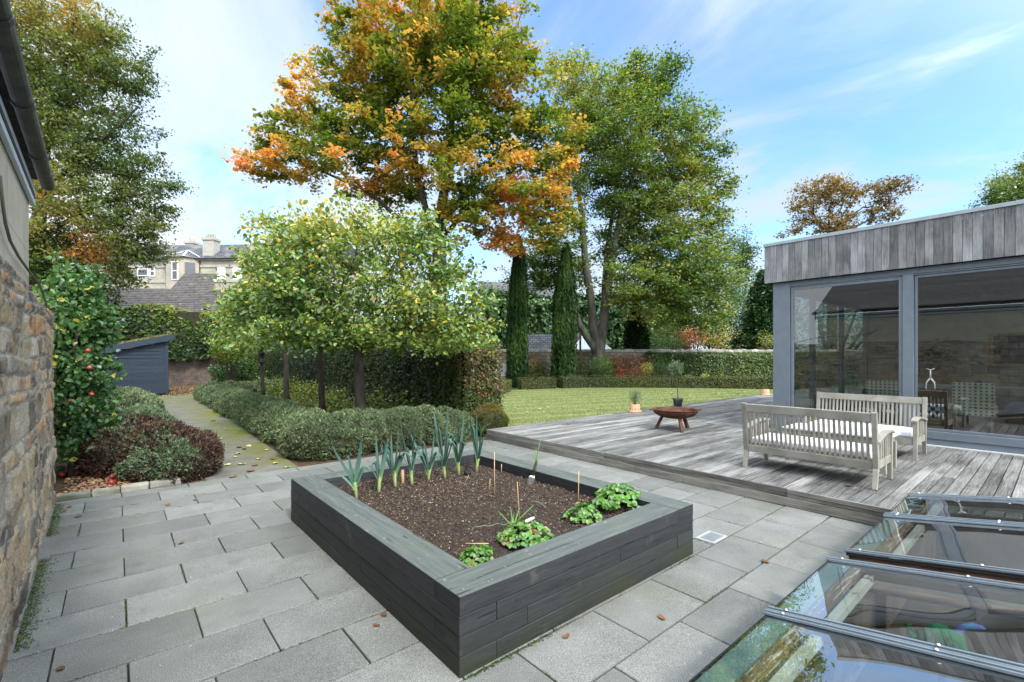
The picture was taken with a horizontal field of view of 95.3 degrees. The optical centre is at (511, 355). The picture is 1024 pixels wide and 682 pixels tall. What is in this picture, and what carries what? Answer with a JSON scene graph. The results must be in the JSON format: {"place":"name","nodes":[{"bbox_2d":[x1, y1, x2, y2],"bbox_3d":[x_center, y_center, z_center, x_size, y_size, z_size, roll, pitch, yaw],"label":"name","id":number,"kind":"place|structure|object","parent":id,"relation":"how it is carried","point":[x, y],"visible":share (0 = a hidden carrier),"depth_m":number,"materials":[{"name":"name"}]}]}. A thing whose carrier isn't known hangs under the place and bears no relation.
{"place":"outdoors","nodes":[
{"label":"outdoors","id":0,"kind":"place"},
{"bbox_2d":[53,429,205,496],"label":"planting bed soil","id":1,"kind":"structure","parent":0,"point":[60,483],"depth_m":5.98,"materials":[{"name":"soil"}]},
{"bbox_2d":[31,249,132,477],"bbox_3d":[-5.931,0.086,6.328,1.295,3.039,1.121,0,0,27],"label":"apple tree","id":2,"kind":"object","parent":1,"relation":"on","point":[85,327],"visible":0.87,"depth_m":6.23,"materials":[{"name":"green plant"}]},
{"bbox_2d":[63,386,167,424],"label":"hebe shrub","id":3,"kind":"object","parent":1,"relation":"on","point":[133,395],"visible":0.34,"depth_m":9.83,"materials":[{"name":"green plant"}]},
{"bbox_2d":[72,411,158,478],"bbox_3d":[-5.657,1.242,6.980,1.467,0.785,2.069,0,0,-40],"label":"hebe shrub","id":4,"kind":"object","parent":1,"relation":"on","point":[101,456],"visible":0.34,"depth_m":6.21,"materials":[{"name":"brown plant"}]},
{"bbox_2d":[56,477,180,501],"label":"stone kerb","id":5,"kind":"structure","parent":1,"relation":"on","point":[131,487],"depth_m":5.46,"materials":[{"name":"stone"}]},
{"bbox_2d":[100,402,179,424],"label":"hebe shrub","id":6,"kind":"object","parent":1,"relation":"on","point":[156,411],"visible":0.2,"depth_m":8.08,"materials":[{"name":"green plant"}]},
{"bbox_2d":[111,418,224,483],"bbox_3d":[-4.611,1.245,6.324,1.260,0.808,1.528,0,0,-40],"label":"hebe shrub","id":7,"kind":"object","parent":1,"relation":"on","point":[163,449],"visible":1,"depth_m":5.96,"materials":[{"name":"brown plant"}]},
{"bbox_2d":[158,385,199,395],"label":"yard soil","id":8,"kind":"structure","parent":0,"point":[184,388],"depth_m":22.52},
{"bbox_2d":[29,215,93,283],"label":"shrub","id":9,"kind":"object","parent":8,"relation":"on","point":[44,247],"visible":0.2,"depth_m":23.76,"materials":[{"name":"green plant"}]},
{"bbox_2d":[29,250,127,307],"bbox_3d":[-22.663,-1.740,23.460,5.460,6.724,5.345,0,0,-40],"label":"shrub","id":10,"kind":"object","parent":8,"relation":"on","point":[32,280],"visible":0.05,"depth_m":22.85,"materials":[{"name":"green plant"}]},
{"bbox_2d":[9,0,199,298],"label":"lime tree","id":11,"kind":"object","parent":8,"relation":"on","point":[61,92],"visible":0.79,"depth_m":24.25,"materials":[{"name":"green plant"}]},
{"bbox_2d":[98,333,174,394],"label":"garden shed","id":12,"kind":"structure","parent":8,"relation":"on","point":[146,365],"depth_m":18.87,"materials":[{"name":"blue paint"}]},
{"bbox_2d":[56,386,332,494],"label":"leaf litter","id":13,"kind":"object","parent":8,"relation":"on","point":[82,486],"visible":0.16,"depth_m":5.86,"materials":[{"name":"plant"}]},
{"bbox_2d":[207,359,265,383],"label":"conifer shrub","id":14,"kind":"object","parent":8,"relation":"on","point":[240,375],"visible":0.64,"depth_m":23.57,"materials":[{"name":"green plant"}]},
{"bbox_2d":[227,339,298,375],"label":"shrub","id":15,"kind":"object","parent":8,"relation":"on","point":[255,359],"visible":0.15,"depth_m":24.34,"materials":[{"name":"green plant"}]},
{"bbox_2d":[158,394,297,479],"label":"path","id":16,"kind":"structure","parent":0,"point":[187,409],"depth_m":8.84,"materials":[{"name":"stone"}]},
{"bbox_2d":[218,394,486,466],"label":"border soil","id":17,"kind":"structure","parent":0,"point":[302,463],"depth_m":7.63,"materials":[{"name":"soil"}]},
{"bbox_2d":[207,333,251,383],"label":"shrub","id":18,"kind":"object","parent":17,"relation":"on","point":[225,356],"visible":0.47,"depth_m":21.82,"materials":[{"name":"green plant"}]},
{"bbox_2d":[199,289,278,394],"bbox_3d":[-8.888,-0.367,15.713,3.055,3.949,2.580,0,0,-6],"label":"fruit tree","id":19,"kind":"object","parent":17,"relation":"on","point":[222,334],"visible":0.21,"depth_m":15.56,"materials":[{"name":"green plant"}]},
{"bbox_2d":[220,378,293,393],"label":"hebe hedge","id":20,"kind":"object","parent":17,"relation":"on","point":[252,386],"visible":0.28,"depth_m":18.86,"materials":[{"name":"green plant"}]},
{"bbox_2d":[192,380,326,448],"bbox_3d":[-7.475,1.273,12.962,1.431,0.761,13.607,0,0,-40],"label":"hebe hedge","id":21,"kind":"object","parent":17,"relation":"on","point":[266,416],"visible":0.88,"depth_m":10.38,"materials":[{"name":"green plant"}]},
{"bbox_2d":[204,245,326,401],"bbox_3d":[-6.997,-0.790,13.537,2.603,4.798,3.650,0,0,-68],"label":"fruit tree","id":22,"kind":"object","parent":17,"relation":"on","point":[285,375],"visible":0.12,"depth_m":13.41,"materials":[{"name":"green plant"}]},
{"bbox_2d":[229,246,365,412],"bbox_3d":[-5.065,-0.669,11.343,3.294,4.557,2.941,0,0,22],"label":"fruit tree","id":23,"kind":"object","parent":17,"relation":"on","point":[321,392],"visible":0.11,"depth_m":11.10,"materials":[{"name":"green plant"}]},
{"bbox_2d":[251,369,441,412],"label":"undergrowth","id":24,"kind":"object","parent":17,"relation":"on","point":[308,397],"visible":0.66,"depth_m":14.16,"materials":[{"name":"green plant"}]},
{"bbox_2d":[204,187,507,410],"bbox_3d":[-2.971,-0.734,9.274,5.061,4.694,4.802,0,0,-40],"label":"fruit tree","id":25,"kind":"object","parent":17,"relation":"on","point":[302,235],"visible":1,"depth_m":8.86,"materials":[{"name":"green plant"}]},
{"bbox_2d":[278,404,474,460],"bbox_3d":[-2.269,1.252,8.381,3.560,0.755,1.642,0,0,-40],"label":"hebe hedge","id":26,"kind":"object","parent":17,"relation":"on","point":[343,431],"visible":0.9,"depth_m":7.66,"materials":[{"name":"green plant"}]},
{"bbox_2d":[264,336,505,421],"bbox_3d":[-6.291,0.539,17.135,1.634,2.123,17.779,0,0,-40],"label":"beech hedge","id":27,"kind":"object","parent":17,"relation":"on","point":[461,381],"visible":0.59,"depth_m":11.79,"materials":[{"name":"green plant"}]},
{"bbox_2d":[1,439,872,681],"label":"paving","id":28,"kind":"structure","parent":0,"point":[167,644],"depth_m":3.07,"materials":[{"name":"stone"}]},
{"bbox_2d":[0,256,56,681],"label":"stone wall","id":29,"kind":"structure","parent":28,"relation":"on","point":[28,458],"depth_m":2.92,"materials":[{"name":"stone"}]},
{"bbox_2d":[0,0,54,284],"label":"stone outbuilding","id":30,"kind":"structure","parent":29,"relation":"on","point":[24,158],"depth_m":3.19,"materials":[{"name":"paint"}]},
{"bbox_2d":[0,175,48,308],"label":"cable","id":31,"kind":"object","parent":30,"relation":"attached to","point":[2,202],"visible":0.79,"depth_m":3.05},
{"bbox_2d":[13,443,889,681],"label":"moss","id":32,"kind":"object","parent":28,"relation":"on","point":[40,572],"visible":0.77,"depth_m":3.05,"materials":[{"name":"plant"}]},
{"bbox_2d":[291,449,692,677],"bbox_3d":[-0.345,1.396,4.158,2.263,0.406,2.934,0,0,-40],"label":"raised bed","id":33,"kind":"object","parent":28,"relation":"on","point":[454,614],"visible":0.83,"depth_m":3.18,"materials":[{"name":"wood"}]},
{"bbox_2d":[329,437,372,498],"bbox_3d":[-1.445,1.020,4.212,0.396,0.583,0.081,0,0,-6],"label":"leek","id":34,"kind":"object","parent":33,"relation":"on","point":[355,476],"visible":0.98,"depth_m":4.21,"materials":[{"name":"green plant"}]},
{"bbox_2d":[365,435,393,492],"bbox_3d":[-1.266,1.021,4.422,0.292,0.579,0.085,0,0,2],"label":"leek","id":35,"kind":"object","parent":33,"relation":"on","point":[379,471],"visible":0.91,"depth_m":4.41,"materials":[{"name":"green plant"}]},
{"bbox_2d":[375,434,412,487],"bbox_3d":[-1.141,1.010,4.542,0.386,0.581,0.114,0,0,-4],"label":"leek","id":36,"kind":"object","parent":33,"relation":"on","point":[394,469],"visible":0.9,"depth_m":4.55,"materials":[{"name":"green plant"}]},
{"bbox_2d":[400,423,424,484],"bbox_3d":[-0.990,0.961,4.668,0.262,0.676,0.084,0,0,-4],"label":"leek","id":37,"kind":"object","parent":33,"relation":"on","point":[411,464],"visible":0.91,"depth_m":4.66,"materials":[{"name":"green plant"}]},
{"bbox_2d":[411,434,442,480],"bbox_3d":[-0.872,1.033,4.794,0.358,0.541,0.070,0,0,7],"label":"leek","id":38,"kind":"object","parent":33,"relation":"on","point":[424,460],"visible":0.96,"depth_m":4.79,"materials":[{"name":"green plant"}]},
{"bbox_2d":[431,410,456,477],"bbox_3d":[-0.706,0.917,4.912,0.290,0.775,0.096,0,0,10],"label":"leek","id":39,"kind":"object","parent":33,"relation":"on","point":[440,445],"visible":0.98,"depth_m":4.91,"materials":[{"name":"green plant"}]},
{"bbox_2d":[444,413,469,474],"bbox_3d":[-0.608,0.968,5.098,0.340,0.697,0.074,0,0,11],"label":"leek","id":40,"kind":"object","parent":33,"relation":"on","point":[455,452],"visible":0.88,"depth_m":5.09,"materials":[{"name":"green plant"}]},
{"bbox_2d":[458,544,493,566],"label":"strawberry plant","id":41,"kind":"object","parent":33,"relation":"on","point":[484,551],"visible":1,"depth_m":2.90,"materials":[{"name":"green plant"}]},
{"bbox_2d":[466,415,488,471],"bbox_3d":[-0.377,0.969,5.245,0.287,0.701,0.056,0,0,-14],"label":"leek","id":42,"kind":"object","parent":33,"relation":"on","point":[475,441],"visible":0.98,"depth_m":5.23,"materials":[{"name":"green plant"}]},
{"bbox_2d":[339,462,631,562],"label":"bark chips","id":43,"kind":"object","parent":33,"relation":"on","point":[433,489],"visible":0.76,"depth_m":4.26,"materials":[{"name":"wood"}]},
{"bbox_2d":[497,520,554,548],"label":"strawberry plant","id":44,"kind":"object","parent":33,"relation":"on","point":[509,533],"visible":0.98,"depth_m":3.20,"materials":[{"name":"green plant"}]},
{"bbox_2d":[563,502,601,524],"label":"strawberry plant","id":45,"kind":"object","parent":33,"relation":"on","point":[582,513],"visible":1,"depth_m":3.67,"materials":[{"name":"green plant"}]},
{"bbox_2d":[591,482,641,510],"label":"strawberry plant","id":46,"kind":"object","parent":33,"relation":"on","point":[616,501],"visible":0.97,"depth_m":3.91,"materials":[{"name":"green plant"}]},
{"bbox_2d":[695,531,727,543],"bbox_3d":[1.758,1.597,4.112,0.250,0.008,0.170,0,0,-40],"label":"drain grate","id":47,"kind":"object","parent":28,"relation":"on","point":[711,537],"visible":1,"depth_m":4.11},
{"bbox_2d":[121,383,872,525],"bbox_3d":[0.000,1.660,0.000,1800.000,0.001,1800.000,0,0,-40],"label":"ground","id":48,"kind":"structure","parent":0,"point":[835,385],"depth_m":7.78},
{"bbox_2d":[101,273,292,311],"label":"tiled house","id":49,"kind":"structure","parent":48,"relation":"on","point":[185,295],"depth_m":37.83,"materials":[{"name":"grey tile"}]},
{"bbox_2d":[83,234,362,317],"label":"terrace house","id":50,"kind":"structure","parent":48,"relation":"on","point":[211,254],"depth_m":57.45,"materials":[{"name":"beige stone"}]},
{"bbox_2d":[169,333,476,385],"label":"brick wall","id":51,"kind":"structure","parent":48,"relation":"on","point":[192,371],"depth_m":25.80,"materials":[{"name":"brick"}]},
{"bbox_2d":[108,303,472,361],"bbox_3d":[-15.275,-1.235,27.302,32.190,3.129,1.392,0,0,-40],"label":"wall creeper","id":52,"kind":"object","parent":51,"relation":"attached to","point":[187,328],"depth_m":25.02,"materials":[{"name":"green plant"}]},
{"bbox_2d":[218,0,597,340],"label":"maple tree","id":53,"kind":"object","parent":48,"relation":"on","point":[464,42],"visible":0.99,"depth_m":19.94,"materials":[{"name":"orange plant"}]},
{"bbox_2d":[478,282,554,298],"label":"house","id":54,"kind":"structure","parent":48,"relation":"on","point":[495,284],"depth_m":71.62,"materials":[{"name":"beige stone"}]},
{"bbox_2d":[504,237,529,387],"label":"cypress","id":55,"kind":"object","parent":48,"relation":"on","point":[517,347],"visible":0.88,"depth_m":23.80,"materials":[{"name":"green plant"}]},
{"bbox_2d":[530,360,550,378],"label":"shrub","id":56,"kind":"object","parent":48,"relation":"on","point":[543,372],"visible":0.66,"depth_m":25.05,"materials":[{"name":"green plant"}]},
{"bbox_2d":[527,334,581,348],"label":"garden building","id":57,"kind":"structure","parent":48,"relation":"on","point":[539,341],"depth_m":34.07,"materials":[{"name":"stone"}]},
{"bbox_2d":[550,241,579,386],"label":"cypress","id":58,"kind":"object","parent":48,"relation":"on","point":[565,324],"visible":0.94,"depth_m":23.94,"materials":[{"name":"green plant"}]},
{"bbox_2d":[475,286,691,349],"bbox_3d":[5.937,-2.141,39.524,19.628,7.752,4.040,0,0,-9],"label":"conifer screen","id":59,"kind":"object","parent":48,"relation":"on","point":[539,317],"visible":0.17,"depth_m":38.51,"materials":[{"name":"plant"}]},
{"bbox_2d":[590,354,615,376],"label":"shrub","id":60,"kind":"object","parent":48,"relation":"on","point":[604,365],"visible":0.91,"depth_m":24.90,"materials":[{"name":"green plant"}]},
{"bbox_2d":[494,39,757,376],"bbox_3d":[6.315,-7.767,26.269,13.520,18.888,10.158,0,0,31],"label":"beech tree","id":61,"kind":"object","parent":48,"relation":"on","point":[697,273],"visible":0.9,"depth_m":25.00,"materials":[{"name":"green plant"}]},
{"bbox_2d":[622,303,652,349],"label":"yew","id":62,"kind":"object","parent":48,"relation":"on","point":[633,335],"visible":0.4,"depth_m":28.04,"materials":[{"name":"green plant"}]},
{"bbox_2d":[636,298,698,349],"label":"shrub","id":63,"kind":"object","parent":48,"relation":"on","point":[668,333],"visible":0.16,"depth_m":33.55,"materials":[{"name":"green plant"}]},
{"bbox_2d":[648,334,688,349],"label":"shrub","id":64,"kind":"object","parent":48,"relation":"on","point":[662,342],"visible":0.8,"depth_m":29.62,"materials":[{"name":"green plant"}]},
{"bbox_2d":[492,349,855,379],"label":"boundary wall","id":65,"kind":"structure","parent":48,"relation":"on","point":[544,354],"depth_m":27.23,"materials":[{"name":"stone"}]},
{"bbox_2d":[602,354,651,376],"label":"creeper","id":66,"kind":"object","parent":65,"relation":"attached to","point":[625,363],"visible":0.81,"depth_m":25.75,"materials":[{"name":"red plant"}]},
{"bbox_2d":[679,290,744,349],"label":"shrub","id":67,"kind":"object","parent":48,"relation":"on","point":[714,340],"visible":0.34,"depth_m":30.74,"materials":[{"name":"green plant"}]},
{"bbox_2d":[675,315,754,349],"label":"shrub","id":68,"kind":"object","parent":48,"relation":"on","point":[732,335],"visible":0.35,"depth_m":34.01,"materials":[{"name":"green plant"}]},
{"bbox_2d":[716,286,749,345],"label":"shrub","id":69,"kind":"object","parent":48,"relation":"on","point":[740,316],"visible":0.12,"depth_m":35.81,"materials":[{"name":"green plant"}]},
{"bbox_2d":[722,223,763,329],"bbox_3d":[19.696,-4.705,39.947,5.318,13.009,4.527,0,0,-40],"label":"tree","id":70,"kind":"object","parent":48,"relation":"on","point":[746,249],"visible":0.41,"depth_m":39.46,"materials":[{"name":"green plant"}]},
{"bbox_2d":[727,269,798,349],"bbox_3d":[17.746,-2.287,33.189,4.302,7.774,4.986,0,0,-30],"label":"conifer","id":71,"kind":"object","parent":48,"relation":"on","point":[757,315],"visible":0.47,"depth_m":32.48,"materials":[{"name":"green plant"}]},
{"bbox_2d":[795,297,855,349],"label":"shrub","id":72,"kind":"object","parent":48,"relation":"on","point":[848,328],"visible":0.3,"depth_m":37.33,"materials":[{"name":"green plant"}]},
{"bbox_2d":[773,172,923,349],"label":"autumn tree","id":73,"kind":"object","parent":48,"relation":"on","point":[851,191],"visible":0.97,"depth_m":45.39,"materials":[{"name":"orange plant"}]},
{"bbox_2d":[964,150,1023,213],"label":"green tree","id":74,"kind":"object","parent":48,"relation":"on","point":[1014,190],"visible":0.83,"depth_m":40.02,"materials":[{"name":"green plant"}]},
{"bbox_2d":[10,0,1023,349],"label":"sky","id":75,"kind":"structure","parent":0,"point":[932,90],"materials":[{"name":"blue"}]},
{"bbox_2d":[478,385,855,436],"bbox_3d":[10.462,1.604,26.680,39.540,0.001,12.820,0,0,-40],"label":"lawn","id":76,"kind":"structure","parent":0,"point":[599,401],"depth_m":16.80,"materials":[{"name":"plant"}]},
{"bbox_2d":[469,402,508,433],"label":"shrub","id":77,"kind":"object","parent":76,"relation":"on","point":[495,416],"visible":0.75,"depth_m":9.69,"materials":[{"name":"green plant"}]},
{"bbox_2d":[517,376,556,388],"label":"box hedge","id":78,"kind":"object","parent":76,"relation":"on","point":[537,383],"visible":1,"depth_m":22.59,"materials":[{"name":"green plant"}]},
{"bbox_2d":[558,375,831,389],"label":"box hedge","id":79,"kind":"object","parent":76,"relation":"on","point":[577,381],"visible":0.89,"depth_m":23.29,"materials":[{"name":"green plant"}]},
{"bbox_2d":[642,350,855,382],"bbox_3d":[14.515,0.633,27.393,13.978,1.983,1.099,0,0,-3],"label":"clipped hedge","id":80,"kind":"object","parent":76,"relation":"on","point":[757,364],"visible":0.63,"depth_m":27.04,"materials":[{"name":"green plant"}]},
{"bbox_2d":[486,388,1023,525],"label":"timber deck","id":81,"kind":"structure","parent":76,"relation":"on","point":[701,451],"depth_m":6.28,"materials":[{"name":"wood"}]},
{"bbox_2d":[628,390,641,412],"bbox_3d":[3.124,1.119,11.833,0.350,0.603,0.350,0,0,-40],"label":"terracotta pot","id":82,"kind":"object","parent":81,"relation":"on","point":[635,407],"visible":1,"depth_m":11.74,"materials":[{"name":"ceramic"}]},
{"bbox_2d":[649,407,701,432],"bbox_3d":[3.149,1.226,9.004,0.870,0.408,0.870,0,0,-40],"label":"fire bowl","id":83,"kind":"object","parent":81,"relation":"on","point":[681,413],"visible":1,"depth_m":8.80,"materials":[{"name":"metal"}]},
{"bbox_2d":[741,403,894,489],"bbox_3d":[3.673,1.009,5.675,0.797,0.826,1.412,0,0,-40],"label":"garden bench","id":84,"kind":"object","parent":81,"relation":"on","point":[882,447],"visible":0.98,"depth_m":5.35,"materials":[{"name":"grey wood"}]},
{"bbox_2d":[752,433,871,458],"bbox_3d":[3.683,1.075,5.684,0.570,0.075,1.260,0,0,-40],"label":"cushion","id":85,"kind":"object","parent":84,"relation":"on","point":[848,449],"visible":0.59,"depth_m":5.53,"materials":[{"name":"fabric"}]},
{"bbox_2d":[782,423,900,474],"bbox_3d":[4.326,1.196,6.176,0.606,0.448,1.170,0,0,-40],"label":"coffee table","id":86,"kind":"object","parent":81,"relation":"on","point":[883,469],"visible":0.41,"depth_m":5.98,"materials":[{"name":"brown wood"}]},
{"bbox_2d":[805,392,927,460],"bbox_3d":[5.270,1.009,7.035,0.797,0.826,1.412,0,0,-40],"label":"garden bench","id":87,"kind":"object","parent":81,"relation":"on","point":[917,438],"visible":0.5,"depth_m":6.98,"materials":[{"name":"grey wood"}]},
{"bbox_2d":[810,419,912,436],"bbox_3d":[5.259,1.075,7.026,0.570,0.075,1.260,0,0,-40],"label":"cushion","id":88,"kind":"object","parent":87,"relation":"on","point":[906,431],"visible":0.37,"depth_m":6.77,"materials":[{"name":"fabric"}]},
{"bbox_2d":[763,199,1023,456],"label":"garden room","id":89,"kind":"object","parent":81,"relation":"on","point":[904,289],"visible":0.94,"depth_m":8.83,"materials":[{"name":"grey wood"}]},
{"bbox_2d":[795,293,812,407],"bbox_3d":[6.020,0.010,9.833,1.700,2.620,0.060,0,0,-40],"label":"window","id":90,"kind":"structure","parent":89,"relation":"in","point":[809,298],"depth_m":10.34,"materials":[{"name":"grey metal"}]},
{"bbox_2d":[816,298,841,409],"bbox_3d":[7.507,0.010,11.094,2.000,2.620,0.060,0,0,-40],"label":"window","id":91,"kind":"structure","parent":89,"relation":"in","point":[818,300],"depth_m":11.70,"materials":[{"name":"grey metal"}]},
{"bbox_2d":[791,277,901,425],"bbox_3d":[5.875,-0.057,8.287,0.060,2.475,1.653,0,0,-40],"label":"window","id":92,"kind":"structure","parent":89,"relation":"in","point":[897,278],"depth_m":8.39,"materials":[{"name":"grey metal"}]},
{"bbox_2d":[844,305,865,406],"bbox_3d":[9.148,0.010,12.484,2.100,2.620,0.060,0,0,-40],"label":"window","id":93,"kind":"structure","parent":89,"relation":"in","point":[860,313],"depth_m":12.87,"materials":[{"name":"grey metal"}]},
{"bbox_2d":[866,379,898,412],"bbox_3d":[7.471,0.910,9.320,0.550,0.880,0.540,0,0,-40],"label":"dining chair","id":94,"kind":"object","parent":89,"relation":"on","point":[883,387],"visible":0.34,"depth_m":9.16,"materials":[{"name":"fabric"}]},
{"bbox_2d":[888,376,952,406],"bbox_3d":[10.565,0.900,12.099,0.595,0.700,1.200,0,0,-40],"label":"sideboard","id":95,"kind":"object","parent":89,"relation":"on","point":[943,396],"visible":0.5,"depth_m":11.65,"materials":[{"name":"brown wood"}]},
{"bbox_2d":[918,337,964,378],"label":"potted plant","id":96,"kind":"object","parent":95,"relation":"on","point":[935,372],"visible":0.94,"depth_m":11.82,"materials":[{"name":"green plant"}]},
{"bbox_2d":[870,384,1023,416],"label":"dining table","id":97,"kind":"object","parent":89,"relation":"on","point":[997,388],"visible":0.26,"depth_m":8.95,"materials":[{"name":"brown wood"}]},
{"bbox_2d":[915,265,1023,438],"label":"sliding door","id":98,"kind":"structure","parent":89,"relation":"in","point":[1019,266],"depth_m":7.32,"materials":[{"name":"grey metal"}]},
{"bbox_2d":[952,382,997,432],"bbox_3d":[8.286,0.910,8.359,0.550,0.880,0.540,0,0,-40],"label":"dining chair","id":99,"kind":"object","parent":89,"relation":"on","point":[974,399],"visible":0.98,"depth_m":8.19,"materials":[{"name":"fabric"}]},
{"bbox_2d":[989,332,1023,366],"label":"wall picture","id":100,"kind":"object","parent":89,"relation":"attached to","point":[1006,349],"depth_m":11.10,"materials":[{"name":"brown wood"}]},
{"bbox_2d":[894,415,945,428],"bbox_3d":[7.196,1.200,8.241,0.465,0.300,0.630,0,0,-40],"label":"chest","id":101,"kind":"object","parent":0,"point":[939,423],"visible":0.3,"depth_m":7.95,"materials":[{"name":"brown wood"}]},
{"bbox_2d":[895,403,944,417],"bbox_3d":[7.201,0.940,8.246,0.450,0.219,0.610,0,0,-40],"label":"checked cushion","id":102,"kind":"object","parent":101,"relation":"on","point":[935,410],"visible":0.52,"depth_m":7.97,"materials":[{"name":"fabric"}]},
{"label":"floor","id":103,"kind":"structure","parent":0,"visible":0},
{"bbox_2d":[855,563,1023,681],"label":"sunken room wall","id":104,"kind":"structure","parent":103,"relation":"on","point":[1000,640],"depth_m":4.79,"materials":[{"name":"paint"}]},
{"bbox_2d":[793,557,1023,681],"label":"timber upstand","id":105,"kind":"object","parent":104,"relation":"on","point":[828,663],"visible":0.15,"depth_m":2.37,"materials":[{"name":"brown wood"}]},
{"bbox_2d":[688,556,1023,681],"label":"rooflight","id":106,"kind":"object","parent":105,"relation":"on","point":[829,583],"visible":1,"depth_m":2.10,"materials":[{"name":"clear glass"}]},
{"bbox_2d":[844,492,1023,589],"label":"rooflight","id":107,"kind":"object","parent":105,"relation":"on","point":[981,533],"visible":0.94,"depth_m":3.06,"materials":[{"name":"clear glass"}]},
{"bbox_2d":[938,674,946,681],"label":"shelf","id":108,"kind":"object","parent":103,"relation":"on","point":[942,678],"depth_m":3.61,"materials":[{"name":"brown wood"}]},
{"bbox_2d":[904,622,985,650],"bbox_3d":[3.369,2.187,3.646,0.493,0.285,0.169,0,0,29],"label":"soft toy","id":109,"kind":"object","parent":108,"relation":"on","point":[936,632],"visible":0.72,"depth_m":3.60,"materials":[{"name":"fabric"}]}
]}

